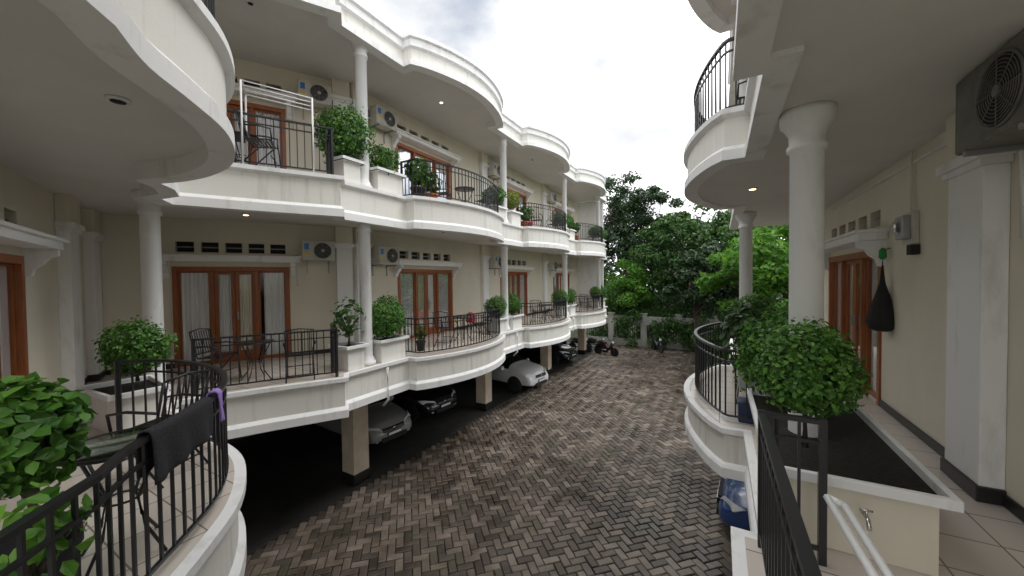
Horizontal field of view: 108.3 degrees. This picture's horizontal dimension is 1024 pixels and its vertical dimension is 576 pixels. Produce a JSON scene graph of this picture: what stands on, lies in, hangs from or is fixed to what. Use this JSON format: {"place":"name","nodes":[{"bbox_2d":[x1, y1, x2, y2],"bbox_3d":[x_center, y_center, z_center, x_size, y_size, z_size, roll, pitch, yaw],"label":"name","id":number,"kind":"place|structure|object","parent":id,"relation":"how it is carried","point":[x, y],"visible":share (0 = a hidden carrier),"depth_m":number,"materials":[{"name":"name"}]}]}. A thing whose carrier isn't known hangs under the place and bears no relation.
{"place":"outdoors","nodes":[
{"label":"outdoors","id":0,"kind":"place"},
{"bbox_2d":[229,341,595,547],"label":"parking floor","id":1,"kind":"structure","parent":0,"point":[293,474],"depth_m":10.29,"materials":[{"name":"concrete"}]},
{"bbox_2d":[298,395,411,443],"bbox_3d":[-5.230,3.979,12.051,4.390,1.515,2.180,0,2,34],"label":"silver car","id":2,"kind":"object","parent":1,"relation":"on","point":[389,420],"visible":0.41,"depth_m":11.06,"materials":[{"name":"grey metal"}]},
{"bbox_2d":[228,201,603,442],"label":"parking walls","id":3,"kind":"structure","parent":1,"relation":"on","point":[587,267],"depth_m":24.17,"materials":[{"name":"beige paint"}]},
{"bbox_2d":[0,305,1023,575],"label":"balcony floors","id":4,"kind":"structure","parent":3,"relation":"on","point":[980,539],"depth_m":2.91,"materials":[{"name":"tile"}]},
{"bbox_2d":[0,163,87,393],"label":"wall","id":5,"kind":"structure","parent":4,"relation":"on","point":[26,202],"depth_m":4.98,"materials":[{"name":"beige paint"}]},
{"bbox_2d":[0,218,28,380],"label":"door frames","id":6,"kind":"structure","parent":5,"relation":"attached to","point":[15,263],"depth_m":4.46,"materials":[{"name":"brown wood"}]},
{"bbox_2d":[0,266,13,389],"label":"glass panes","id":7,"kind":"object","parent":6,"relation":"attached to","point":[6,349],"visible":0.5,"depth_m":4.29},
{"bbox_2d":[0,193,106,398],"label":"wall trim","id":8,"kind":"structure","parent":5,"relation":"attached to","point":[39,249],"depth_m":5.68,"materials":[{"name":"white paint"}]},
{"bbox_2d":[0,481,94,575],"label":"leafy potted plant","id":9,"kind":"object","parent":4,"relation":"on","point":[35,534],"visible":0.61,"depth_m":1.55,"materials":[{"name":"green plant"}]},
{"bbox_2d":[0,371,97,575],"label":"leafy potted plant","id":10,"kind":"object","parent":4,"relation":"on","point":[43,432],"visible":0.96,"depth_m":1.78,"materials":[{"name":"green plant"}]},
{"bbox_2d":[58,425,167,575],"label":"round garden table","id":11,"kind":"object","parent":4,"relation":"on","point":[105,447],"visible":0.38,"depth_m":2.42,"materials":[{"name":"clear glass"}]},
{"bbox_2d":[105,369,210,488],"bbox_3d":[-3.247,1.256,3.429,0.590,0.966,0.532,-1,1,4],"label":"metal garden chair","id":12,"kind":"object","parent":4,"relation":"on","point":[158,419],"visible":0.41,"depth_m":3.33,"materials":[{"name":"black"}]},
{"bbox_2d":[188,328,241,379],"bbox_3d":[-5.355,1.208,6.684,0.590,0.966,0.532,-1,1,-1],"label":"metal garden chair","id":13,"kind":"object","parent":4,"relation":"on","point":[217,356],"visible":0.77,"depth_m":6.69,"materials":[{"name":"black metal"}]},
{"bbox_2d":[100,57,354,369],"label":"wall","id":14,"kind":"structure","parent":4,"relation":"on","point":[313,296],"depth_m":8.40,"materials":[{"name":"beige paint"}]},
{"bbox_2d":[106,78,354,374],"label":"wall trim","id":15,"kind":"structure","parent":14,"relation":"attached to","point":[344,244],"depth_m":9.09,"materials":[{"name":"white paint"}]},
{"bbox_2d":[171,82,290,367],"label":"door frames","id":16,"kind":"structure","parent":14,"relation":"attached to","point":[233,272],"depth_m":8.31,"materials":[{"name":"brown wood"}]},
{"bbox_2d":[181,110,284,361],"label":"curtains","id":17,"kind":"object","parent":16,"relation":"attached to","point":[195,299],"visible":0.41,"depth_m":8.38,"materials":[{"name":"white fabric"}]},
{"bbox_2d":[292,79,331,128],"bbox_3d":[-4.750,-4.283,8.791,0.814,1.060,0.423,-1,2,-31],"label":"air conditioner","id":18,"kind":"object","parent":14,"relation":"attached to","point":[320,94],"visible":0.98,"depth_m":8.67,"materials":[{"name":"white"}]},
{"bbox_2d":[296,240,334,285],"bbox_3d":[-4.705,-0.584,8.875,0.814,1.060,0.423,-1,2,-31],"label":"air conditioner","id":19,"kind":"object","parent":14,"relation":"attached to","point":[318,250],"visible":0.99,"depth_m":8.75,"materials":[{"name":"white"}]},
{"bbox_2d":[234,131,259,162],"bbox_3d":[-4.857,-2.371,6.669,0.568,0.705,0.568,0,1,29],"label":"round garden table","id":20,"kind":"object","parent":4,"relation":"on","point":[237,135],"visible":0.34,"depth_m":6.64,"materials":[{"name":"black metal"}]},
{"bbox_2d":[235,339,274,380],"bbox_3d":[-4.657,1.327,6.723,0.608,0.706,0.608,0,1,29],"label":"round garden table","id":21,"kind":"object","parent":4,"relation":"on","point":[253,341],"visible":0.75,"depth_m":6.72,"materials":[{"name":"black metal"}]},
{"bbox_2d":[234,107,281,167],"bbox_3d":[-4.335,-2.498,6.332,0.590,0.966,0.532,-1,1,-21],"label":"metal garden chair","id":22,"kind":"object","parent":4,"relation":"on","point":[247,138],"visible":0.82,"depth_m":6.22,"materials":[{"name":"black metal"}]},
{"bbox_2d":[239,79,314,171],"bbox_3d":[-4.099,-2.711,6.538,1.146,1.364,0.555,-2,2,-38],"label":"laundry rack","id":23,"kind":"object","parent":4,"relation":"on","point":[241,111],"visible":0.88,"depth_m":6.44,"materials":[{"name":"white plastic"}]},
{"bbox_2d":[282,328,315,383],"bbox_3d":[-3.891,1.188,6.780,0.532,0.966,0.590,-1,2,-31],"label":"metal garden chair","id":24,"kind":"object","parent":4,"relation":"on","point":[291,353],"visible":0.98,"depth_m":6.62,"materials":[{"name":"black metal"}]},
{"bbox_2d":[0,0,600,257],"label":"soffits","id":25,"kind":"structure","parent":4,"relation":"on","point":[66,127],"depth_m":4.57,"materials":[{"name":"paint"}]},
{"bbox_2d":[104,0,533,232],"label":"downlights","id":26,"kind":"object","parent":25,"relation":"attached to","point":[116,99],"visible":0.86,"depth_m":2.75,"materials":[{"name":"white plastic"}]},
{"bbox_2d":[0,0,602,575],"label":"railings","id":27,"kind":"object","parent":4,"relation":"on","point":[46,510],"visible":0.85,"depth_m":2.90,"materials":[{"name":"black metal"}]},
{"bbox_2d":[136,397,213,484],"bbox_3d":[-2.188,0.978,2.448,0.119,0.325,0.664,-1,1,-16],"label":"black towel","id":28,"kind":"object","parent":27,"relation":"hanging from","point":[179,437],"visible":0.98,"depth_m":2.35,"materials":[{"name":"black fabric"}]},
{"bbox_2d":[206,388,224,421],"bbox_3d":[-2.339,0.926,2.924,0.108,0.250,0.106,-1,1,-24],"label":"purple cloth","id":29,"kind":"object","parent":27,"relation":"attached to","point":[218,391],"visible":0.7,"depth_m":2.90,"materials":[{"name":"purple fabric"}]},
{"bbox_2d":[37,0,606,575],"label":"cornices","id":30,"kind":"object","parent":4,"relation":"attached to","point":[175,56],"visible":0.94,"depth_m":6.35,"materials":[{"name":"white paint"}]},
{"bbox_2d":[382,317,573,405],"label":"drain spouts","id":31,"kind":"object","parent":30,"relation":"attached to","point":[388,398],"visible":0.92,"depth_m":8.03,"materials":[{"name":"white paint"}]},
{"bbox_2d":[76,155,605,432],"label":"planters","id":32,"kind":"object","parent":4,"relation":"on","point":[350,358],"visible":0.46,"depth_m":7.34,"materials":[{"name":"paint"}]},
{"bbox_2d":[92,315,178,381],"bbox_3d":[-4.755,0.766,4.682,0.791,0.836,0.730,0,1,29],"label":"topiary bush","id":33,"kind":"object","parent":32,"relation":"on","point":[137,347],"visible":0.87,"depth_m":4.55,"materials":[{"name":"green plant"}]},
{"bbox_2d":[313,101,376,160],"bbox_3d":[-3.385,-3.120,7.474,1.205,1.248,1.054,-1,2,-31],"label":"topiary bush","id":34,"kind":"object","parent":32,"relation":"on","point":[345,137],"visible":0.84,"depth_m":7.23,"materials":[{"name":"green plant"}]},
{"bbox_2d":[330,297,365,346],"bbox_3d":[-3.346,0.686,7.549,0.672,1.032,0.722,-1,1,-23],"label":"sparse shrub","id":35,"kind":"object","parent":32,"relation":"on","point":[339,321],"visible":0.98,"depth_m":7.42,"materials":[{"name":"green plant"}]},
{"bbox_2d":[369,144,402,174],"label":"leafy shrub","id":36,"kind":"object","parent":32,"relation":"on","point":[387,159],"visible":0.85,"depth_m":8.15,"materials":[{"name":"green plant"}]},
{"bbox_2d":[372,291,406,339],"bbox_3d":[-2.891,0.626,8.379,0.961,1.103,1.098,-1,1,-23],"label":"topiary bush","id":37,"kind":"object","parent":32,"relation":"on","point":[384,325],"visible":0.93,"depth_m":8.14,"materials":[{"name":"green plant"}]},
{"bbox_2d":[482,186,506,205],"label":"leafy shrub","id":38,"kind":"object","parent":32,"relation":"on","point":[501,193],"visible":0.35,"depth_m":12.23,"materials":[{"name":"green plant"}]},
{"bbox_2d":[483,295,507,318],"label":"topiary bush","id":39,"kind":"object","parent":32,"relation":"on","point":[500,303],"visible":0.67,"depth_m":12.31,"materials":[{"name":"green plant"}]},
{"bbox_2d":[507,190,521,209],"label":"yellow shrub","id":40,"kind":"object","parent":32,"relation":"on","point":[512,203],"visible":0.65,"depth_m":13.23,"materials":[{"name":"green plant"}]},
{"bbox_2d":[508,293,521,315],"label":"topiary bush","id":41,"kind":"object","parent":32,"relation":"on","point":[514,305],"visible":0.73,"depth_m":13.28,"materials":[{"name":"green plant"}]},
{"bbox_2d":[550,289,569,305],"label":"topiary bush","id":42,"kind":"object","parent":32,"relation":"on","point":[561,294],"visible":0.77,"depth_m":17.35,"materials":[{"name":"green plant"}]},
{"bbox_2d":[568,287,576,304],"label":"topiary bush","id":43,"kind":"object","parent":32,"relation":"on","point":[571,295],"visible":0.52,"depth_m":18.31,"materials":[{"name":"green plant"}]},
{"bbox_2d":[131,41,600,400],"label":"columns","id":44,"kind":"structure","parent":4,"relation":"on","point":[149,212],"depth_m":7.67,"materials":[{"name":"white paint"}]},
{"bbox_2d":[403,157,431,195],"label":"potted plant","id":45,"kind":"object","parent":4,"relation":"on","point":[425,174],"visible":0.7,"depth_m":8.94,"materials":[{"name":"green plant"}]},
{"bbox_2d":[414,323,426,350],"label":"potted plant","id":46,"kind":"object","parent":4,"relation":"on","point":[421,338],"visible":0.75,"depth_m":9.30,"materials":[{"name":"green plant"}]},
{"bbox_2d":[423,172,442,197],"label":"potted plant","id":47,"kind":"object","parent":4,"relation":"on","point":[433,175],"visible":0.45,"depth_m":9.51,"materials":[{"name":"green plant"}]},
{"bbox_2d":[433,311,456,346],"bbox_3d":[-1.804,1.088,10.054,0.532,0.966,0.590,0,1,19],"label":"metal garden chair","id":48,"kind":"object","parent":4,"relation":"on","point":[443,328],"visible":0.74,"depth_m":9.89,"materials":[{"name":"black metal"}]},
{"bbox_2d":[353,94,577,339],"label":"wall","id":49,"kind":"structure","parent":4,"relation":"on","point":[466,289],"depth_m":13.48,"materials":[{"name":"beige paint"}]},
{"bbox_2d":[368,104,396,143],"bbox_3d":[-3.546,-4.275,9.999,0.423,1.080,0.834,0,1,29],"label":"air conditioner","id":50,"kind":"object","parent":49,"relation":"attached to","point":[382,118],"visible":0.99,"depth_m":9.87,"materials":[{"name":"white"}]},
{"bbox_2d":[349,83,577,341],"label":"wall trim","id":51,"kind":"structure","parent":49,"relation":"attached to","point":[423,144],"depth_m":13.19,"materials":[{"name":"white paint"}]},
{"bbox_2d":[371,246,399,275],"bbox_3d":[-3.501,-0.576,10.083,0.423,1.080,0.834,0,1,29],"label":"air conditioner","id":52,"kind":"object","parent":51,"relation":"attached to","point":[386,256],"visible":1,"depth_m":9.94,"materials":[{"name":"white"}]},
{"bbox_2d":[487,162,499,185],"bbox_3d":[-0.734,-4.453,15.011,0.423,1.080,0.834,0,1,29],"label":"air conditioner","id":53,"kind":"object","parent":51,"relation":"attached to","point":[493,171],"visible":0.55,"depth_m":14.77,"materials":[{"name":"white"}]},
{"bbox_2d":[489,256,500,275],"bbox_3d":[-0.689,-0.754,15.095,0.423,1.080,0.834,0,1,29],"label":"air conditioner","id":54,"kind":"object","parent":51,"relation":"attached to","point":[494,262],"visible":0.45,"depth_m":14.84,"materials":[{"name":"white"}]},
{"bbox_2d":[395,142,568,338],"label":"door frames","id":55,"kind":"structure","parent":49,"relation":"attached to","point":[419,154],"depth_m":12.29,"materials":[{"name":"brown wood"}]},
{"bbox_2d":[398,148,562,335],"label":"glass panes","id":56,"kind":"object","parent":55,"relation":"attached to","point":[407,291],"visible":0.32,"depth_m":12.08,"materials":[{"name":"glass"}]},
{"bbox_2d":[547,192,556,208],"bbox_3d":[2.103,-4.602,20.068,0.423,1.080,0.834,0,1,29],"label":"air conditioner","id":57,"kind":"object","parent":49,"relation":"attached to","point":[551,197],"visible":1,"depth_m":19.84,"materials":[{"name":"white"}]},
{"bbox_2d":[547,261,556,275],"bbox_3d":[2.148,-0.904,20.152,0.423,1.080,0.834,0,1,29],"label":"air conditioner","id":58,"kind":"object","parent":49,"relation":"attached to","point":[552,265],"visible":0.99,"depth_m":19.92,"materials":[{"name":"white"}]},
{"bbox_2d":[471,306,493,337],"bbox_3d":[-0.895,1.050,11.250,0.590,0.966,0.532,-2,2,-41],"label":"metal garden chair","id":59,"kind":"object","parent":4,"relation":"on","point":[482,321],"visible":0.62,"depth_m":11.30,"materials":[{"name":"black metal"}]},
{"bbox_2d":[474,185,496,208],"bbox_3d":[-0.804,-2.652,11.204,0.590,0.966,0.532,-2,2,-41],"label":"metal garden chair","id":60,"kind":"object","parent":4,"relation":"on","point":[492,194],"visible":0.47,"depth_m":11.23,"materials":[{"name":"black metal"}]},
{"bbox_2d":[519,206,530,226],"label":"potted plant","id":61,"kind":"object","parent":4,"relation":"on","point":[527,212],"visible":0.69,"depth_m":14.01,"materials":[{"name":"green plant"}]},
{"bbox_2d":[722,300,760,371],"bbox_3d":[4.239,0.890,6.803,0.705,1.349,0.687,-1,1,-24],"label":"potted plant","id":62,"kind":"object","parent":4,"relation":"on","point":[740,305],"visible":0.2,"depth_m":6.75,"materials":[{"name":"green plant"}]},
{"bbox_2d":[683,0,803,575],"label":"cornices","id":63,"kind":"object","parent":4,"relation":"on","point":[720,139],"visible":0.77,"depth_m":4.18,"materials":[{"name":"white paint"}]},
{"bbox_2d":[737,397,753,423],"bbox_3d":[3.029,1.507,4.481,0.520,0.250,0.260,0,1,29],"label":"storage box","id":64,"kind":"object","parent":4,"relation":"on","point":[741,406],"visible":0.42,"depth_m":4.48,"materials":[{"name":"blue plastic"}]},
{"bbox_2d":[713,301,777,391],"bbox_3d":[2.942,0.723,4.636,0.742,1.113,0.680,0,1,29],"label":"potted plant","id":65,"kind":"object","parent":4,"relation":"on","point":[726,343],"visible":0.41,"depth_m":4.62,"materials":[{"name":"green plant"}]},
{"bbox_2d":[694,36,827,575],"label":"railings","id":66,"kind":"object","parent":4,"relation":"on","point":[785,545],"visible":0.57,"depth_m":2.25,"materials":[{"name":"black metal"}]},
{"bbox_2d":[735,78,837,437],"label":"columns","id":67,"kind":"structure","parent":4,"relation":"on","point":[804,128],"depth_m":3.04,"materials":[{"name":"white paint"}]},
{"bbox_2d":[734,340,963,575],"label":"planters","id":68,"kind":"object","parent":4,"relation":"on","point":[899,490],"visible":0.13,"depth_m":2.39,"materials":[{"name":"white paint"}]},
{"bbox_2d":[725,291,779,318],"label":"topiary bush","id":69,"kind":"object","parent":68,"relation":"on","point":[754,302],"visible":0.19,"depth_m":7.35,"materials":[{"name":"green plant"}]},
{"bbox_2d":[728,303,853,394],"bbox_3d":[2.814,0.641,3.724,0.941,1.106,1.076,-1,1,-10],"label":"topiary bush","id":70,"kind":"object","parent":68,"relation":"on","point":[746,349],"visible":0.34,"depth_m":3.81,"materials":[{"name":"green plant"}]},
{"bbox_2d":[749,316,873,447],"bbox_3d":[2.129,0.670,2.703,0.713,0.968,0.745,-1,1,-13],"label":"topiary bush","id":71,"kind":"object","parent":68,"relation":"on","point":[816,377],"visible":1,"depth_m":2.51,"materials":[{"name":"green plant"}]},
{"bbox_2d":[859,508,872,530],"bbox_3d":[2.151,1.398,2.241,0.060,0.102,0.120,0,1,29],"label":"garden tap","id":72,"kind":"object","parent":68,"relation":"on","point":[864,512],"visible":1,"depth_m":2.23,"materials":[{"name":"silver metal"}]},
{"bbox_2d":[823,494,893,575],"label":"laundry rack","id":73,"kind":"object","parent":4,"relation":"on","point":[832,502],"visible":1,"depth_m":1.34,"materials":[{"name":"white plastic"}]},
{"bbox_2d":[698,0,1023,226],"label":"soffits","id":74,"kind":"object","parent":4,"relation":"on","point":[887,76],"visible":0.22,"depth_m":2.59,"materials":[{"name":"paint"}]},
{"bbox_2d":[824,112,1023,522],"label":"wall trim","id":75,"kind":"structure","parent":4,"relation":"on","point":[972,452],"depth_m":2.92,"materials":[{"name":"white paint"}]},
{"bbox_2d":[828,218,881,405],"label":"door frames","id":76,"kind":"structure","parent":75,"relation":"attached to","point":[862,258],"depth_m":6.03,"materials":[{"name":"brown wood"}]},
{"bbox_2d":[835,259,876,392],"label":"glass panes","id":77,"kind":"object","parent":76,"relation":"attached to","point":[872,347],"visible":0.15,"depth_m":5.93,"materials":[{"name":"glass"}]},
{"bbox_2d":[866,248,894,331],"bbox_3d":[4.744,0.020,4.737,0.310,1.070,0.302,0,1,29],"label":"hanging bag","id":78,"kind":"object","parent":75,"relation":"hanging from","point":[880,316],"visible":0.97,"depth_m":4.69,"materials":[{"name":"black fabric"}]},
{"bbox_2d":[832,142,945,209],"bbox_3d":[4.618,-0.906,4.379,0.024,1.040,6.200,0,1,29],"label":"conduit","id":79,"kind":"object","parent":75,"relation":"attached to","point":[920,158],"visible":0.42,"depth_m":4.49,"materials":[{"name":"white paint"}]},
{"bbox_2d":[891,151,919,254],"bbox_3d":[4.409,-0.979,4.156,0.173,1.220,0.290,0,1,29],"label":"electricity meter","id":80,"kind":"object","parent":75,"relation":"attached to","point":[905,228],"visible":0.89,"depth_m":4.10,"materials":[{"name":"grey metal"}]},
{"bbox_2d":[955,30,1023,237],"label":"air conditioner","id":81,"kind":"object","parent":75,"relation":"attached to","point":[989,118],"visible":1,"depth_m":2.33,"materials":[{"name":"black"}]},
{"bbox_2d":[385,385,456,421],"bbox_3d":[-4.157,3.913,14.372,4.390,1.515,2.180,0,2,34],"label":"black car","id":82,"kind":"object","parent":1,"relation":"on","point":[414,403],"visible":0.33,"depth_m":13.04,"materials":[{"name":"black metal"}]},
{"bbox_2d":[341,328,586,485],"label":"parking posts","id":83,"kind":"object","parent":1,"relation":"on","point":[355,453],"visible":0.56,"depth_m":9.07,"materials":[{"name":"beige paint"}]},
{"bbox_2d":[465,351,547,392],"bbox_3d":[-0.427,3.712,17.547,4.390,1.684,2.180,0,2,37],"label":"white suv","id":84,"kind":"object","parent":1,"relation":"on","point":[516,372],"visible":0.58,"depth_m":16.33,"materials":[{"name":"white metal"}]},
{"bbox_2d":[515,343,576,364],"bbox_3d":[1.791,3.651,22.727,4.390,1.515,2.180,0,2,34],"label":"dark hatchback","id":85,"kind":"object","parent":1,"relation":"on","point":[559,351],"visible":0.56,"depth_m":21.57,"materials":[{"name":"black metal"}]},
{"bbox_2d":[569,333,591,352],"bbox_3d":[4.590,3.647,24.946,1.810,1.275,0.700,1,2,44],"label":"motor scooter","id":86,"kind":"object","parent":1,"relation":"on","point":[573,340],"visible":0.59,"depth_m":25.04,"materials":[{"name":"black metal"}]},
{"bbox_2d":[716,478,749,530],"bbox_3d":[6.016,3.972,6.323,4.390,1.515,2.180,0,2,33],"label":"blue car","id":87,"kind":"object","parent":1,"relation":"on","point":[731,508],"visible":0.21,"depth_m":6.86,"materials":[{"name":"blue metal"}]},
{"bbox_2d":[244,344,731,575],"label":"paving","id":88,"kind":"structure","parent":0,"point":[592,463],"depth_m":8.18,"materials":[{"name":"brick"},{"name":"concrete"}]},
{"bbox_2d":[247,349,593,555],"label":"kerb","id":89,"kind":"structure","parent":88,"relation":"on","point":[281,531],"depth_m":8.99,"materials":[{"name":"concrete"}]},
{"bbox_2d":[594,336,618,356],"bbox_3d":[6.003,3.660,23.580,0.700,1.275,1.810,-2,2,-41],"label":"motor scooter","id":90,"kind":"object","parent":88,"relation":"on","point":[598,349],"visible":1,"depth_m":23.53,"materials":[{"name":"black metal"}]},
{"bbox_2d":[652,333,664,352],"bbox_3d":[9.629,3.595,24.526,0.700,1.275,1.810,-1,1,-1],"label":"motor scooter","id":91,"kind":"object","parent":88,"relation":"on","point":[656,341],"visible":0.98,"depth_m":24.16,"materials":[{"name":"black metal"}]},
{"bbox_2d":[662,241,738,333],"bbox_3d":[10.820,0.820,20.870,4.351,6.967,4.247,0,1,29],"label":"broadleaf tree","id":92,"kind":"object","parent":88,"relation":"on","point":[694,297],"visible":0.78,"depth_m":20.12,"materials":[{"name":"green plant"}]},
{"bbox_2d":[680,212,784,300],"bbox_3d":[13.888,-0.477,23.029,6.417,9.418,6.794,0,1,29],"label":"broadleaf tree","id":93,"kind":"object","parent":88,"relation":"on","point":[726,232],"visible":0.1,"depth_m":22.89,"materials":[{"name":"green plant"}]},
{"bbox_2d":[693,237,788,311],"bbox_3d":[11.075,0.936,17.521,4.455,6.881,3.196,0,1,29],"label":"broadleaf tree","id":94,"kind":"object","parent":88,"relation":"on","point":[713,282],"visible":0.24,"depth_m":17.48,"materials":[{"name":"green plant"}]},
{"bbox_2d":[228,286,779,443],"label":"ground","id":95,"kind":"structure","parent":0,"point":[574,333],"depth_m":33.38,"materials":[{"name":"green plant"}]},
{"bbox_2d":[577,169,643,332],"bbox_3d":[7.226,-2.816,31.444,7.615,13.837,7.983,0,1,29],"label":"broadleaf tree","id":96,"kind":"object","parent":95,"relation":"on","point":[615,232],"visible":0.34,"depth_m":30.31,"materials":[{"name":"green plant"}]},
{"bbox_2d":[604,258,660,337],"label":"broadleaf tree","id":97,"kind":"object","parent":95,"relation":"on","point":[637,270],"visible":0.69,"depth_m":27.18,"materials":[{"name":"green plant"}]},
{"bbox_2d":[603,184,685,331],"bbox_3d":[12.114,-2.632,32.860,7.688,13.303,7.144,-2,2,-32],"label":"broadleaf tree","id":98,"kind":"object","parent":95,"relation":"on","point":[651,194],"visible":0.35,"depth_m":31.76,"materials":[{"name":"green plant"}]},
{"bbox_2d":[586,312,725,349],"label":"boundary wall","id":99,"kind":"structure","parent":95,"relation":"on","point":[644,323],"depth_m":26.26,"materials":[{"name":"grey concrete"}]},
{"bbox_2d":[625,204,731,340],"bbox_3d":[12.157,-1.187,26.771,6.634,10.703,7.384,-2,2,-43],"label":"broadleaf tree","id":100,"kind":"object","parent":95,"relation":"on","point":[668,228],"visible":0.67,"depth_m":25.81,"materials":[{"name":"green plant"}]},
{"bbox_2d":[587,276,786,366],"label":"undergrowth","id":101,"kind":"object","parent":95,"relation":"on","point":[686,329],"visible":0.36,"depth_m":25.95,"materials":[{"name":"green plant"}]},
{"bbox_2d":[604,236,788,316],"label":"distant trees","id":102,"kind":"object","parent":95,"relation":"on","point":[607,269],"visible":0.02,"depth_m":42.06,"materials":[{"name":"green plant"}]},
{"bbox_2d":[702,209,788,266],"bbox_3d":[17.778,-1.728,27.522,8.209,11.594,8.373,0,1,29],"label":"broadleaf tree","id":103,"kind":"object","parent":95,"relation":"on","point":[711,223],"depth_m":25.86,"materials":[{"name":"green plant"}]},
{"bbox_2d":[716,225,788,298],"bbox_3d":[11.518,0.464,14.880,5.854,7.958,4.099,0,1,29],"label":"broadleaf tree","id":104,"kind":"object","parent":95,"relation":"on","point":[769,279],"visible":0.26,"depth_m":14.62,"materials":[{"name":"green plant"}]},
{"bbox_2d":[753,225,788,266],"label":"broadleaf tree","id":105,"kind":"object","parent":95,"relation":"on","point":[769,228],"visible":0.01,"depth_m":19.98,"materials":[{"name":"green plant"}]},
{"bbox_2d":[359,0,784,277],"label":"sky","id":106,"kind":"structure","parent":0,"point":[616,80],"materials":[{"name":"white"}]},
{"bbox_2d":[824,131,1023,506],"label":"wall","id":107,"kind":"structure","parent":0,"point":[913,371],"depth_m":3.93,"materials":[{"name":"white paint"}]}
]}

